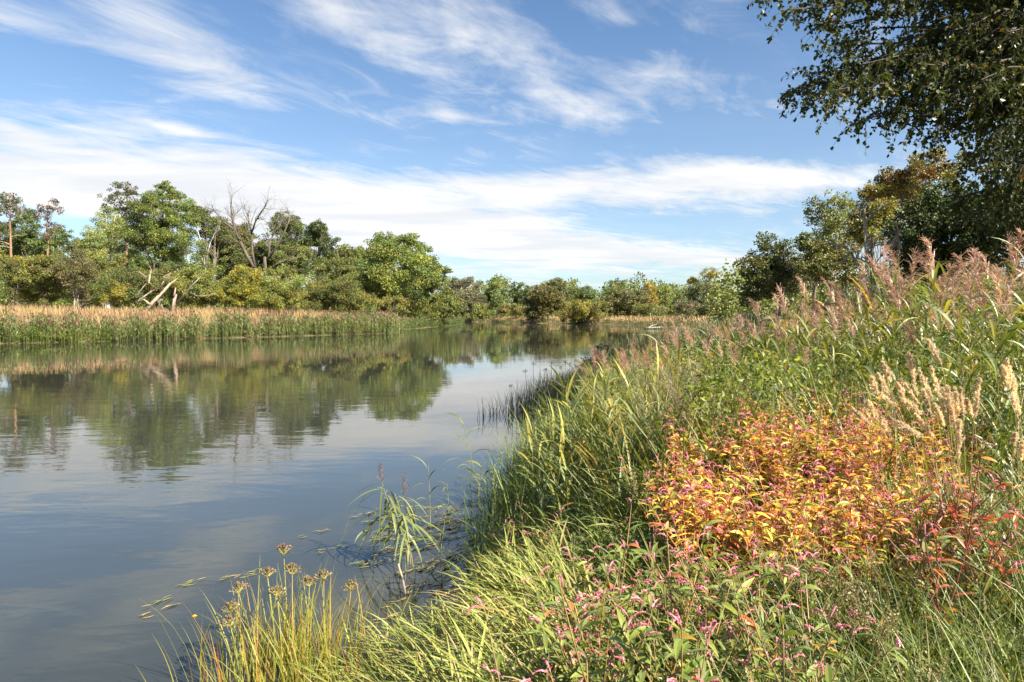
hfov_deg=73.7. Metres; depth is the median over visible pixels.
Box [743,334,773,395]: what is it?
reed
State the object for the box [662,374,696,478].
mugwort
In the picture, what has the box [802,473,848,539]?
smartweed
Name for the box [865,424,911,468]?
smartweed
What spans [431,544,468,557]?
pondweed
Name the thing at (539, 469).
reed
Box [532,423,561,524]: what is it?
reed
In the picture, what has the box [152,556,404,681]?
rush leaves
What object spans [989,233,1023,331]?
reed
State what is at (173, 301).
tree stump
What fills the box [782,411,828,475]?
smartweed
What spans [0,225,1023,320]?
forest
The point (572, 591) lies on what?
smartweed
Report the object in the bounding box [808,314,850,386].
reed
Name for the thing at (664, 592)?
smartweed
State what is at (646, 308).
shrub
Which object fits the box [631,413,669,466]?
smartweed
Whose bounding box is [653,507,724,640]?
smartweed
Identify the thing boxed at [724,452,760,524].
smartweed
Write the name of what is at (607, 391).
reed
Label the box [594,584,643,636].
smartweed
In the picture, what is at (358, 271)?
broadleaf tree
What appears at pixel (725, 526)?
smartweed
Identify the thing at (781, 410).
smartweed
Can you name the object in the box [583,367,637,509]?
reed
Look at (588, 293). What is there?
broadleaf tree
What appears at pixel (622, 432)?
reed
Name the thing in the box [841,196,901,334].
broadleaf tree
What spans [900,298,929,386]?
reed
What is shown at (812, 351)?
reed
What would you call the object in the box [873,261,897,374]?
reed
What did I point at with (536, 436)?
reed
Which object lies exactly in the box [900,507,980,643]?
smartweed
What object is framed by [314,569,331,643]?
flowering rush
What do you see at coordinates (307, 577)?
flowering rush
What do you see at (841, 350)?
reed
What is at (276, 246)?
dead tree
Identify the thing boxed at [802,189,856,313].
poplar tree
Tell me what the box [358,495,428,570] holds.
reed
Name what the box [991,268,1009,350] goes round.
reed
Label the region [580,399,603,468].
reed
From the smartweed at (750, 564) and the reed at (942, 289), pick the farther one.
the reed at (942, 289)
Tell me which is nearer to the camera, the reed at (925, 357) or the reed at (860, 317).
the reed at (925, 357)
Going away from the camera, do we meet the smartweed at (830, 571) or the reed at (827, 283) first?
the smartweed at (830, 571)
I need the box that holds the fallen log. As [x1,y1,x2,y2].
[138,272,177,309]
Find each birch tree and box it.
[73,205,140,311]
[643,280,658,313]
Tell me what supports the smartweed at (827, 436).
on the ground at (314, 333)
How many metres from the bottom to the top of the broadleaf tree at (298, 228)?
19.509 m
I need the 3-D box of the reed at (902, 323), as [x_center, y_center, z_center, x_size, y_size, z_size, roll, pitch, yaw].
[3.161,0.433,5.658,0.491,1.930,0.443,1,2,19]
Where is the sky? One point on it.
(529, 142)
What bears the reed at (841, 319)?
on the ground at (314, 333)
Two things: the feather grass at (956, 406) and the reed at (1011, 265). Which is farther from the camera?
the reed at (1011, 265)
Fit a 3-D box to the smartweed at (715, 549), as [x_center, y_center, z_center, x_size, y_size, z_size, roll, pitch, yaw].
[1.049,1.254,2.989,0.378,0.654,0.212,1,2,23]
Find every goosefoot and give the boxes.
[772,526,811,675]
[777,623,803,681]
[780,553,823,645]
[814,556,841,614]
[814,574,859,675]
[825,600,851,650]
[831,572,884,680]
[840,554,891,673]
[844,586,877,673]
[850,601,902,681]
[860,547,901,626]
[868,623,899,677]
[884,538,941,644]
[892,648,953,681]
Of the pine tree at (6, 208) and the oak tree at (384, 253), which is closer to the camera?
the pine tree at (6, 208)
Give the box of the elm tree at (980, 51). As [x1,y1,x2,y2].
[746,0,1023,253]
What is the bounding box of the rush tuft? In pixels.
[136,619,216,681]
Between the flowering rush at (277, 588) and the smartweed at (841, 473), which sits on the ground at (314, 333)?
the smartweed at (841, 473)
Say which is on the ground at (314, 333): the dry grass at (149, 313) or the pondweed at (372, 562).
the dry grass at (149, 313)
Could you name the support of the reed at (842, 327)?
on the ground at (314, 333)
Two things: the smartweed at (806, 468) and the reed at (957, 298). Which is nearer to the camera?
the smartweed at (806, 468)
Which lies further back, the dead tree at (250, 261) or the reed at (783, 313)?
the dead tree at (250, 261)
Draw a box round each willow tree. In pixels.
[448,276,487,316]
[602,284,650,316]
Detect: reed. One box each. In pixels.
[334,462,446,569]
[355,512,396,558]
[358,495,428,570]
[372,473,438,580]
[403,456,446,531]
[425,506,458,557]
[434,481,464,524]
[446,413,491,532]
[458,463,486,510]
[463,460,505,511]
[488,426,506,474]
[498,451,514,496]
[507,403,556,515]
[518,432,556,540]
[524,405,554,454]
[525,403,585,530]
[525,413,573,503]
[527,411,545,452]
[527,443,557,498]
[532,304,1023,571]
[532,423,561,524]
[533,396,555,468]
[534,390,567,467]
[534,444,566,547]
[537,429,583,522]
[541,445,573,538]
[543,367,588,508]
[547,413,575,465]
[549,365,587,443]
[551,378,582,465]
[551,379,596,476]
[568,418,587,479]
[569,358,600,441]
[569,394,607,499]
[571,408,597,504]
[572,368,600,429]
[574,393,594,469]
[575,357,589,400]
[576,415,607,481]
[578,394,595,447]
[579,372,625,444]
[579,407,605,461]
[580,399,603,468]
[581,355,612,404]
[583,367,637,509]
[586,344,599,413]
[586,360,622,453]
[588,369,633,414]
[589,346,614,430]
[589,398,626,488]
[594,342,621,418]
[595,347,610,452]
[603,370,636,493]
[604,364,636,422]
[604,396,644,516]
[605,356,658,456]
[609,347,639,428]
[610,396,668,484]
[616,345,627,382]
[618,358,630,408]
[621,395,669,486]
[623,339,669,432]
[629,340,643,377]
[630,332,660,387]
[630,346,659,391]
[637,351,653,394]
[640,382,672,477]
[643,334,673,394]
[654,322,688,396]
[654,344,681,381]
[667,339,710,435]
[667,344,690,395]
[668,331,677,365]
[669,320,686,380]
[669,345,693,395]
[669,352,721,412]
[673,334,692,376]
[676,323,701,383]
[680,329,694,369]
[686,391,724,436]
[689,326,718,389]
[695,347,721,406]
[696,349,720,425]
[697,354,733,438]
[699,384,726,443]
[702,340,717,398]
[708,327,721,381]
[710,316,734,373]
[713,345,730,378]
[714,353,779,445]
[717,325,754,376]
[718,326,731,370]
[725,345,740,385]
[728,341,744,405]
[731,318,751,369]
[733,313,748,385]
[733,315,748,382]
[735,357,758,397]
[741,318,758,397]
[743,296,765,375]
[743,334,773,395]
[746,302,762,370]
[756,319,769,389]
[760,313,796,407]
[764,321,780,370]
[765,293,782,353]
[765,306,796,397]
[765,350,800,417]
[766,283,798,410]
[769,323,806,377]
[772,334,804,391]
[774,299,810,359]
[775,314,793,373]
[775,339,802,398]
[783,328,829,416]
[784,312,827,421]
[786,346,820,420]
[787,361,812,409]
[789,322,796,379]
[794,283,811,386]
[795,276,815,379]
[797,298,821,386]
[799,303,838,426]
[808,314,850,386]
[808,341,848,403]
[809,311,821,361]
[810,300,825,370]
[813,299,849,388]
[815,313,845,367]
[817,275,834,363]
[817,306,849,410]
[817,346,846,402]
[819,280,865,398]
[820,307,862,398]
[824,289,865,396]
[824,315,858,387]
[828,272,866,393]
[832,260,913,411]
[836,296,863,382]
[837,260,873,381]
[838,333,882,420]
[840,293,860,386]
[841,315,866,404]
[844,279,887,378]
[847,292,868,354]
[849,290,864,358]
[850,348,897,414]
[851,336,900,448]
[855,300,883,382]
[860,239,908,388]
[860,252,904,373]
[860,267,913,371]
[861,306,885,373]
[862,309,884,372]
[862,320,919,403]
[865,265,939,474]
[870,275,922,413]
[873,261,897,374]
[876,246,951,410]
[879,277,903,360]
[880,305,918,389]
[882,245,930,366]
[885,282,913,360]
[885,308,928,395]
[885,360,928,423]
[886,288,918,367]
[886,294,911,364]
[888,258,918,400]
[889,286,916,378]
[898,319,918,363]
[899,335,951,402]
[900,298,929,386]
[901,320,953,453]
[904,271,975,395]
[905,236,947,419]
[908,261,964,369]
[909,275,959,400]
[911,259,997,480]
[914,281,993,432]
[916,302,943,390]
[917,252,975,388]
[917,293,970,416]
[918,260,951,357]
[919,293,964,423]
[920,276,955,379]
[920,302,942,416]
[922,302,977,385]
[923,292,942,364]
[924,261,957,351]
[924,261,967,363]
[929,251,1018,459]
[929,282,959,390]
[930,306,980,388]
[936,315,995,435]
[942,332,999,432]
[943,262,981,378]
[946,266,994,461]
[946,310,966,392]
[950,289,978,378]
[952,243,991,378]
[952,277,1021,454]
[954,261,979,377]
[954,286,1010,417]
[957,237,1023,398]
[957,246,1005,419]
[961,262,1020,389]
[964,262,987,350]
[965,297,1009,380]
[966,272,987,359]
[966,315,1023,488]
[967,272,1020,442]
[968,261,1022,376]
[969,295,1001,377]
[971,282,1018,430]
[973,254,994,360]
[975,266,1020,404]
[982,227,1023,404]
[985,250,1023,382]
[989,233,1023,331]
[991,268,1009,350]
[991,358,1023,456]
[993,310,1023,376]
[995,312,1023,388]
[996,299,1014,373]
[997,266,1023,359]
[997,301,1023,401]
[1002,266,1023,355]
[1002,292,1022,366]
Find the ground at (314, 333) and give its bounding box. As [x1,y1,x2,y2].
[0,313,1023,681]
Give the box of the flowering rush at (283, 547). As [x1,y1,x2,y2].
[276,542,292,670]
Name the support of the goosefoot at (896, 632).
on the ground at (314, 333)
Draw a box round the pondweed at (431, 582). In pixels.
[410,580,444,585]
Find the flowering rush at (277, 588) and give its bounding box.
[268,585,285,670]
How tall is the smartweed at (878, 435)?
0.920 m
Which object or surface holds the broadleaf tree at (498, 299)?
on the ground at (314, 333)
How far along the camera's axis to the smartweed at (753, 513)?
3.25 m
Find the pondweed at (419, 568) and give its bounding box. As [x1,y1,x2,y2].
[398,564,434,573]
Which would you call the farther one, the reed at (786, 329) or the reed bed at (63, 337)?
the reed bed at (63, 337)
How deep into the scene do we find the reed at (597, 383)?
8.19 m
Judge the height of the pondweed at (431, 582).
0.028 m
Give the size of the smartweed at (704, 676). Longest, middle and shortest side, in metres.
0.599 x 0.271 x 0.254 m
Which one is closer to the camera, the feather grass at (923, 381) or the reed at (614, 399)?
the feather grass at (923, 381)
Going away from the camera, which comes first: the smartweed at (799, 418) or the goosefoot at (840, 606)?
the goosefoot at (840, 606)
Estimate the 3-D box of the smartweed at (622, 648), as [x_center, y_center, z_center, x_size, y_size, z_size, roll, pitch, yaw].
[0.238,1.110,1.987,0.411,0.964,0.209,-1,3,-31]
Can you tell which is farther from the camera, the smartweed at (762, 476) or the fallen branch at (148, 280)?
the fallen branch at (148, 280)
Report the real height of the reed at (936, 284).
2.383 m
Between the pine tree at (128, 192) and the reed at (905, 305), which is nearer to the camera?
the reed at (905, 305)
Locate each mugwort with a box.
[622,379,644,430]
[626,388,657,479]
[628,351,652,413]
[639,378,664,461]
[649,347,681,418]
[656,361,711,446]
[657,363,680,411]
[660,367,692,462]
[661,357,692,475]
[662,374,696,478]
[666,361,695,454]
[684,341,705,416]
[688,364,717,448]
[697,375,747,469]
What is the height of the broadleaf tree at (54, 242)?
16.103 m
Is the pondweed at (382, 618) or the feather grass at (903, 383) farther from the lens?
the pondweed at (382, 618)
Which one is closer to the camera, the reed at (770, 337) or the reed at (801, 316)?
the reed at (770, 337)
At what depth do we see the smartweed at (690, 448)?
4.72 m
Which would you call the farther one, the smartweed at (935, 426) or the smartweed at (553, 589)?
the smartweed at (935, 426)
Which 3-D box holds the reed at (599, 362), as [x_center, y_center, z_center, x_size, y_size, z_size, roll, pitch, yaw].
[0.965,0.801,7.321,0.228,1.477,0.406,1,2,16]
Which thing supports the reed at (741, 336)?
on the ground at (314, 333)
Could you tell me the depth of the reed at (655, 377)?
5.94 m
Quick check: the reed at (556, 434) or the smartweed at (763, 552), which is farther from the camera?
the reed at (556, 434)
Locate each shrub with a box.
[0,254,60,306]
[18,251,71,310]
[42,248,108,308]
[80,248,127,309]
[86,277,129,308]
[96,261,197,308]
[161,263,227,308]
[215,264,268,311]
[249,264,316,313]
[298,275,365,312]
[335,288,382,315]
[378,293,410,315]
[469,303,490,316]
[496,302,529,316]
[521,304,548,320]
[553,298,607,323]
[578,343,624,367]
[588,298,609,320]
[631,303,668,316]
[672,299,699,319]
[707,305,746,313]
[814,198,903,300]
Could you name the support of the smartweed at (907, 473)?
on the ground at (314, 333)
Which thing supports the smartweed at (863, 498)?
on the ground at (314, 333)
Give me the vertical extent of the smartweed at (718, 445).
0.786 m
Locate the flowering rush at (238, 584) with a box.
[229,581,255,681]
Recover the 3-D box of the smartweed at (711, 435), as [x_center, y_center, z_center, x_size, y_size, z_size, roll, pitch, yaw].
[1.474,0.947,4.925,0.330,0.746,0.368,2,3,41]
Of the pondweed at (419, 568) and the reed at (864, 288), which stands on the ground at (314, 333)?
the reed at (864, 288)
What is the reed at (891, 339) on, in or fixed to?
on the ground at (314, 333)
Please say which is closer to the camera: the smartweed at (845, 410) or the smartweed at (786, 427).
the smartweed at (786, 427)
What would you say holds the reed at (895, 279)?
on the ground at (314, 333)
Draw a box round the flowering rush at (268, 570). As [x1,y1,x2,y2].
[260,566,278,680]
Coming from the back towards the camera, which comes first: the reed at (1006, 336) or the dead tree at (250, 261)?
the dead tree at (250, 261)
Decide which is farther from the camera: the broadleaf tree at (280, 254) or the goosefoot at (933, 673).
the broadleaf tree at (280, 254)
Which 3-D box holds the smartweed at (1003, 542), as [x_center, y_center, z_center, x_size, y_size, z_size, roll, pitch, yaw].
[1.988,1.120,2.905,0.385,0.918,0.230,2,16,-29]
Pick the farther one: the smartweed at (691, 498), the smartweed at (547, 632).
the smartweed at (691, 498)
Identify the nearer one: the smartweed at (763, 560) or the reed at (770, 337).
the smartweed at (763, 560)
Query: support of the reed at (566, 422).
on the ground at (314, 333)
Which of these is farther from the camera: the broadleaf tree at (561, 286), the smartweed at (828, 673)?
the broadleaf tree at (561, 286)
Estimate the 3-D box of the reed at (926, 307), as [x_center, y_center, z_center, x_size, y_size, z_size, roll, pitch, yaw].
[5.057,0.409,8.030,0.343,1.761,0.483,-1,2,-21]
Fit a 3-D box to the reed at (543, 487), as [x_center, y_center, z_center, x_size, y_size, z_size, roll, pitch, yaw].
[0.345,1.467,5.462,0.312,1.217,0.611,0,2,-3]
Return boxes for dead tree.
[188,222,214,274]
[200,179,283,292]
[263,194,314,281]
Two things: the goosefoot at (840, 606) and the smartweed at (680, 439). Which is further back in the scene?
the smartweed at (680, 439)
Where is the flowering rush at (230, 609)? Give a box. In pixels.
[220,600,246,675]
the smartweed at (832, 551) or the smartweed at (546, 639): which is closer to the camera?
the smartweed at (546, 639)
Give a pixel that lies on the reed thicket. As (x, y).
(916, 312)
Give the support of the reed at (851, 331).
on the ground at (314, 333)
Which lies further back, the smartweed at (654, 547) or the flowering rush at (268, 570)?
the flowering rush at (268, 570)
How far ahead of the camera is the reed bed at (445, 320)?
147.70 m
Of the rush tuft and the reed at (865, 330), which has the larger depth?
the reed at (865, 330)
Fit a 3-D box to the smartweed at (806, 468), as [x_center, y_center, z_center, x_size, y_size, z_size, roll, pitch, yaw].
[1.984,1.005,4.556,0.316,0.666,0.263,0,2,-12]
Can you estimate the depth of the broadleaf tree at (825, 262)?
38.10 m
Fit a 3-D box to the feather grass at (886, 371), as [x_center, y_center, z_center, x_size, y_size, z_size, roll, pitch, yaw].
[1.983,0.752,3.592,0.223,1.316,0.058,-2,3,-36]
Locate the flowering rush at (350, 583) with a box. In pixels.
[342,579,360,667]
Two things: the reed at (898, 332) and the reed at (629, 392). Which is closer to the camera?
the reed at (629, 392)
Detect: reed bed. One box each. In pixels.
[0,303,410,343]
[0,322,114,343]
[400,314,464,329]
[404,317,707,327]
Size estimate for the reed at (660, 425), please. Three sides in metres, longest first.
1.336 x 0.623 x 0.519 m
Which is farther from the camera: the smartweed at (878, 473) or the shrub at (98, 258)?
the shrub at (98, 258)
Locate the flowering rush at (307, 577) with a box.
[300,575,317,667]
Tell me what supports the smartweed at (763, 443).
on the ground at (314, 333)
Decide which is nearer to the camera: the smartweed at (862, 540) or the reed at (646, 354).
the smartweed at (862, 540)
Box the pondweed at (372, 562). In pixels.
[359,558,387,567]
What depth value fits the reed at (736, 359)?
6.42 m
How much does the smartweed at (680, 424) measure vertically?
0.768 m
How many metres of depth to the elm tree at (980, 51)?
10.77 m
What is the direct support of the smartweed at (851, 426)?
on the ground at (314, 333)
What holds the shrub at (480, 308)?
on the ground at (314, 333)
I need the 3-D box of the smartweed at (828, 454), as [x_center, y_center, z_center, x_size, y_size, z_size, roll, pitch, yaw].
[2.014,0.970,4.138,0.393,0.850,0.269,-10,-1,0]
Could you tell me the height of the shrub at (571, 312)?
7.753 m
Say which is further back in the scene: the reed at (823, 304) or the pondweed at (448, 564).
the reed at (823, 304)
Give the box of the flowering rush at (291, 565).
[284,562,301,643]
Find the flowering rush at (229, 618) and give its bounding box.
[218,614,243,681]
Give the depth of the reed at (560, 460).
5.45 m
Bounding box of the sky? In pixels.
[0,0,1023,309]
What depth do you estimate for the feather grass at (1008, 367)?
3.59 m
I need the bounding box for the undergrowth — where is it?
[533,332,1023,681]
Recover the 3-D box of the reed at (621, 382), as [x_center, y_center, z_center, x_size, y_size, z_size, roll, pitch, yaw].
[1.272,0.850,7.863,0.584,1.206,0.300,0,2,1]
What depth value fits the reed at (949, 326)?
6.33 m
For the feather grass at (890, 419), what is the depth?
3.88 m
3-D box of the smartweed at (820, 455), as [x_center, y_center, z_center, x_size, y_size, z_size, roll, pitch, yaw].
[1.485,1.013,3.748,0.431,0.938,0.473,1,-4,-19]
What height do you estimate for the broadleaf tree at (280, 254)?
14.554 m
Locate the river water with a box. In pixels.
[0,322,681,681]
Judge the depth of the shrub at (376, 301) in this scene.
113.65 m
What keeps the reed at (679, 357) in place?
on the ground at (314, 333)
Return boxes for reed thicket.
[568,262,1023,413]
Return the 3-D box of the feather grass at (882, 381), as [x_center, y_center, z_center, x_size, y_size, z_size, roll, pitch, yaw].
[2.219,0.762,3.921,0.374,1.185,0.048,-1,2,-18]
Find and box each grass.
[0,303,792,338]
[290,504,742,681]
[396,355,661,611]
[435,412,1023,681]
[477,338,647,418]
[515,337,1023,542]
[569,311,838,376]
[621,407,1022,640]
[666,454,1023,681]
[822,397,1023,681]
[851,407,888,493]
[859,396,878,524]
[867,400,918,527]
[868,375,884,524]
[870,388,921,510]
[874,372,913,495]
[880,360,899,536]
[886,416,928,490]
[895,382,922,540]
[896,420,949,549]
[897,377,941,519]
[901,397,943,511]
[906,351,926,522]
[913,412,948,499]
[917,369,947,497]
[920,388,940,536]
[926,338,957,526]
[929,365,954,494]
[932,403,954,528]
[938,386,957,464]
[944,384,962,526]
[946,392,960,472]
[952,386,961,501]
[954,418,965,524]
[958,386,967,512]
[963,397,981,535]
[968,377,981,530]
[1000,363,1023,447]
[1004,357,1020,529]
[1009,431,1019,541]
[1012,376,1022,436]
[1017,440,1023,461]
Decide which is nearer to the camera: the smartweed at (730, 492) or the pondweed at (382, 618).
the smartweed at (730, 492)
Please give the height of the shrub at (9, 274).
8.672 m
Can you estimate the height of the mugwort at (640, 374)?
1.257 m
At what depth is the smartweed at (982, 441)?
5.54 m
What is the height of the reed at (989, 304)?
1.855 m
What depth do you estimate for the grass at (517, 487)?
7.59 m
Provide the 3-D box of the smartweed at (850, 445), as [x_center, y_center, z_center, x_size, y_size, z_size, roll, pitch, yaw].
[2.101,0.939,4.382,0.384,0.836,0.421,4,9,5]
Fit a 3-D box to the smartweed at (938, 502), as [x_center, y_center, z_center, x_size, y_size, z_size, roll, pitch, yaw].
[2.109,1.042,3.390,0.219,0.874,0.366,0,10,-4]
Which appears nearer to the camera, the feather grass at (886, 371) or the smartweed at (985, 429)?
the feather grass at (886, 371)
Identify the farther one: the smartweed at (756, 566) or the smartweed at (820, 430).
the smartweed at (820, 430)
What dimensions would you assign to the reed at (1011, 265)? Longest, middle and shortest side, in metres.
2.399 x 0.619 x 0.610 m
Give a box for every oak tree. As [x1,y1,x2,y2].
[108,180,224,309]
[350,231,443,316]
[398,264,467,322]
[521,283,572,320]
[734,231,814,316]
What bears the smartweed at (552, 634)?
on the ground at (314, 333)
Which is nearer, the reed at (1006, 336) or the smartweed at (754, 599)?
the smartweed at (754, 599)
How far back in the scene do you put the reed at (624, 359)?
7.22 m
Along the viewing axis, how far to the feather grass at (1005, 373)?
3.57 m
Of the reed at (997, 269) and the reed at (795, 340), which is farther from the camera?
the reed at (795, 340)
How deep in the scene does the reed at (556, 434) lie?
7.82 m
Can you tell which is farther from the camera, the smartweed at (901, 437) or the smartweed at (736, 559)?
the smartweed at (901, 437)
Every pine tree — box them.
[0,192,39,309]
[29,197,64,254]
[97,181,147,306]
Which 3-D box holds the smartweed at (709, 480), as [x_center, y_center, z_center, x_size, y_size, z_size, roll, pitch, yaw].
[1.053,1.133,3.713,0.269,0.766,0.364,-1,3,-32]
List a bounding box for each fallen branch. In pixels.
[137,262,158,301]
[177,273,216,301]
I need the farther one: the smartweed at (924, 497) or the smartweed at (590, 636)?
the smartweed at (924, 497)
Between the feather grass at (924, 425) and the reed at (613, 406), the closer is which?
the feather grass at (924, 425)
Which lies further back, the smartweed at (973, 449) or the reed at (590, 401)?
the reed at (590, 401)
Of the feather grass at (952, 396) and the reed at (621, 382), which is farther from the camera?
the reed at (621, 382)
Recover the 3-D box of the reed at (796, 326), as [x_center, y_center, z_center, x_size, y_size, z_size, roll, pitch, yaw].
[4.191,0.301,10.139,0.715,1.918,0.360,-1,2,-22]
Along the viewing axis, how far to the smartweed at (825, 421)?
4.81 m
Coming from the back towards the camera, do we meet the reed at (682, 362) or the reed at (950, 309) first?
the reed at (682, 362)
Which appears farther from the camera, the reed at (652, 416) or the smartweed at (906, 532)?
the reed at (652, 416)
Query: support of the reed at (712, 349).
on the ground at (314, 333)
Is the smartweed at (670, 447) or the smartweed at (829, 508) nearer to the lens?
the smartweed at (829, 508)
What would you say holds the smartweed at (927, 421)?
on the ground at (314, 333)
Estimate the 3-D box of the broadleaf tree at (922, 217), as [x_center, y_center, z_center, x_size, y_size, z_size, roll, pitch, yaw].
[16.240,-2.699,25.864,5.652,6.641,3.793,-2,3,-41]
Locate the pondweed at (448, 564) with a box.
[430,556,458,569]
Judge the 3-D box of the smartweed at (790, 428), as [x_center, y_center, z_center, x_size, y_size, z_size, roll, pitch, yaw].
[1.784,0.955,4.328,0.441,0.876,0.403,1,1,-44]
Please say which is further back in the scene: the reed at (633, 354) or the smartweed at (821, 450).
the reed at (633, 354)
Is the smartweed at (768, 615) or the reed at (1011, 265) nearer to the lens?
the smartweed at (768, 615)
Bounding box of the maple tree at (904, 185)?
[852,145,968,325]
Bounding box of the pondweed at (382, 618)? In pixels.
[358,612,399,629]
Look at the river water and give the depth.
11.09 m
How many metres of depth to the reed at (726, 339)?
9.34 m
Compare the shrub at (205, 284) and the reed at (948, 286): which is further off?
the shrub at (205, 284)
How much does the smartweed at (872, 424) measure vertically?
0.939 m
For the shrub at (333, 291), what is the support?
on the ground at (314, 333)
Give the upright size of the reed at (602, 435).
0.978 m
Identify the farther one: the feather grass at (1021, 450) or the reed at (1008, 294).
the reed at (1008, 294)
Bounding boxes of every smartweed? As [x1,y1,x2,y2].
[465,595,531,681]
[494,499,523,572]
[505,540,540,566]
[513,506,546,556]
[519,507,563,566]
[519,560,615,680]
[521,578,580,678]
[529,513,565,560]
[532,574,660,681]
[533,585,630,676]
[534,616,599,656]
[539,565,658,681]
[539,607,618,681]
[545,575,569,615]
[548,606,600,681]
[554,635,624,681]
[556,568,595,631]
[560,498,656,652]
[561,552,618,665]
[566,544,621,613]
[574,572,641,681]
[580,656,645,681]
[586,614,627,681]
[591,551,659,681]
[592,546,663,678]
[594,523,717,676]
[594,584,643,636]
[608,606,720,681]
[615,604,718,681]
[618,454,673,522]
[618,466,689,580]
[619,468,656,540]
[626,424,655,468]
[628,472,674,540]
[630,526,712,625]
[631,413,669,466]
[635,542,701,644]
[636,568,675,642]
[638,585,714,681]
[640,470,701,568]
[640,558,691,663]
[641,489,719,603]
[641,617,677,681]
[647,552,698,651]
[651,455,677,550]
[653,423,710,490]
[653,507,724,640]
[655,452,718,537]
[661,426,720,475]
[661,477,728,568]
[663,435,714,507]
[664,570,755,681]
[665,406,710,479]
[667,527,743,641]
[668,476,728,579]
[668,488,709,576]
[669,452,752,553]
[669,547,770,681]
[670,412,695,441]
[671,484,733,543]
[672,451,710,532]
[676,668,753,681]
[678,551,836,681]
[679,469,749,568]
[679,475,743,584]
[686,570,767,675]
[688,557,744,675]
[689,440,721,479]
[696,472,758,520]
[696,533,778,675]
[697,417,730,488]
[700,418,733,482]
[703,483,769,589]
[706,428,754,485]
[707,520,771,590]
[708,439,809,529]
[709,538,764,623]
[710,542,788,633]
[711,465,750,532]
[715,495,785,554]
[716,542,780,669]
[717,433,753,477]
[718,421,764,484]
[719,421,762,520]
[719,612,789,675]
[720,412,773,467]
[720,464,815,593]
[723,509,787,631]
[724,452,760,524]
[724,517,772,582]
[724,567,868,681]
[725,412,786,467]
[728,396,771,440]
[730,492,824,604]
[733,438,827,530]
[733,587,814,681]
[734,411,805,481]
[735,517,779,590]
[736,429,796,484]
[736,459,855,566]
[739,405,791,452]
[739,545,852,644]
[741,454,787,513]
[743,390,798,436]
[744,440,788,491]
[746,416,822,539]
[748,534,787,633]
[749,403,792,453]
[749,510,824,616]
[750,465,827,553]
[752,444,779,481]
[754,421,808,483]
[755,401,769,435]
[756,467,791,494]
[762,397,790,435]
[762,567,878,681]
[763,424,816,500]
[763,430,802,543]
[767,486,827,588]
[775,564,907,681]
[777,411,804,441]
[777,418,811,446]
[778,519,825,638]
[780,394,827,429]
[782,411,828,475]
[782,519,833,599]
[783,462,811,520]
[783,494,840,551]
[786,493,837,541]
[787,405,828,443]
[787,439,828,490]
[788,471,842,528]
[790,416,846,469]
[790,422,859,479]
[794,427,859,482]
[795,389,853,427]
[796,505,881,591]
[796,541,853,605]
[798,499,866,591]
[800,421,855,498]
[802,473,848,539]
[804,430,847,488]
[806,388,849,440]
[806,437,869,509]
[807,420,877,500]
[808,396,838,450]
[809,444,879,525]
[811,469,874,538]
[813,495,884,580]
[814,424,842,457]
[814,429,883,501]
[819,492,910,594]
[824,446,887,501]
[824,507,883,581]
[825,413,892,501]
[829,471,892,529]
[831,445,884,508]
[831,506,882,590]
[832,405,890,446]
[834,387,892,430]
[834,392,910,476]
[835,438,881,506]
[836,396,853,431]
[838,412,898,463]
[839,462,918,552]
[841,440,890,513]
[842,432,953,580]
[843,497,901,564]
[847,413,941,495]
[848,427,893,475]
[853,462,909,520]
[855,402,887,462]
[862,435,902,467]
[862,487,908,563]
[865,408,927,500]
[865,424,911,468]
[873,399,904,420]
[874,465,934,568]
[874,472,917,534]
[880,470,1000,582]
[883,451,931,501]
[887,509,953,620]
[889,415,952,463]
[894,428,953,497]
[894,466,946,515]
[899,405,943,449]
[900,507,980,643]
[907,438,963,490]
[914,475,972,566]
[920,471,1014,576]
[925,429,983,492]
[928,420,989,467]
[929,448,982,503]
[931,468,1023,612]
[933,436,1023,612]
[938,473,1022,581]
[946,506,1023,618]
[967,421,997,460]
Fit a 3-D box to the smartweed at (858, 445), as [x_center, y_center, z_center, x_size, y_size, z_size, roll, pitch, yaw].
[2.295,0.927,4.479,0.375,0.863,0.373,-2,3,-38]
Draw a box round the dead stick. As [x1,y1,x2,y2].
[398,563,405,593]
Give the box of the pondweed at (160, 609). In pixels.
[139,603,178,617]
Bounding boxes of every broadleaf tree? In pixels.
[0,227,44,269]
[4,212,46,259]
[21,224,74,304]
[61,236,112,305]
[110,224,159,307]
[186,206,254,308]
[210,221,268,282]
[255,242,319,277]
[257,211,312,280]
[294,218,349,298]
[314,244,363,286]
[329,246,369,296]
[480,278,511,311]
[490,291,507,315]
[505,281,533,305]
[529,276,575,299]
[562,284,597,305]
[598,277,636,315]
[651,283,677,315]
[666,288,688,315]
[685,281,732,318]
[687,266,717,288]
[793,230,831,316]
[795,235,864,337]
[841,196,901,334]
[871,177,1002,348]
[948,189,1023,352]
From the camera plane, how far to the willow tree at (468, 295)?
294.24 m
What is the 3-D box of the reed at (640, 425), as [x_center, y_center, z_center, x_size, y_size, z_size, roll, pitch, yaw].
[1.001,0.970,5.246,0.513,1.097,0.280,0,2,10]
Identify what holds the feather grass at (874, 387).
on the ground at (314, 333)
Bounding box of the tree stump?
[170,288,176,310]
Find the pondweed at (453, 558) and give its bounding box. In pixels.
[433,554,466,562]
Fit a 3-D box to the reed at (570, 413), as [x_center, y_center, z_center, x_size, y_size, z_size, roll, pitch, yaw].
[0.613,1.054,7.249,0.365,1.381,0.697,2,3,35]
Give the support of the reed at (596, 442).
on the ground at (314, 333)
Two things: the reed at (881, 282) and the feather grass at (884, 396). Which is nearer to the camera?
the feather grass at (884, 396)

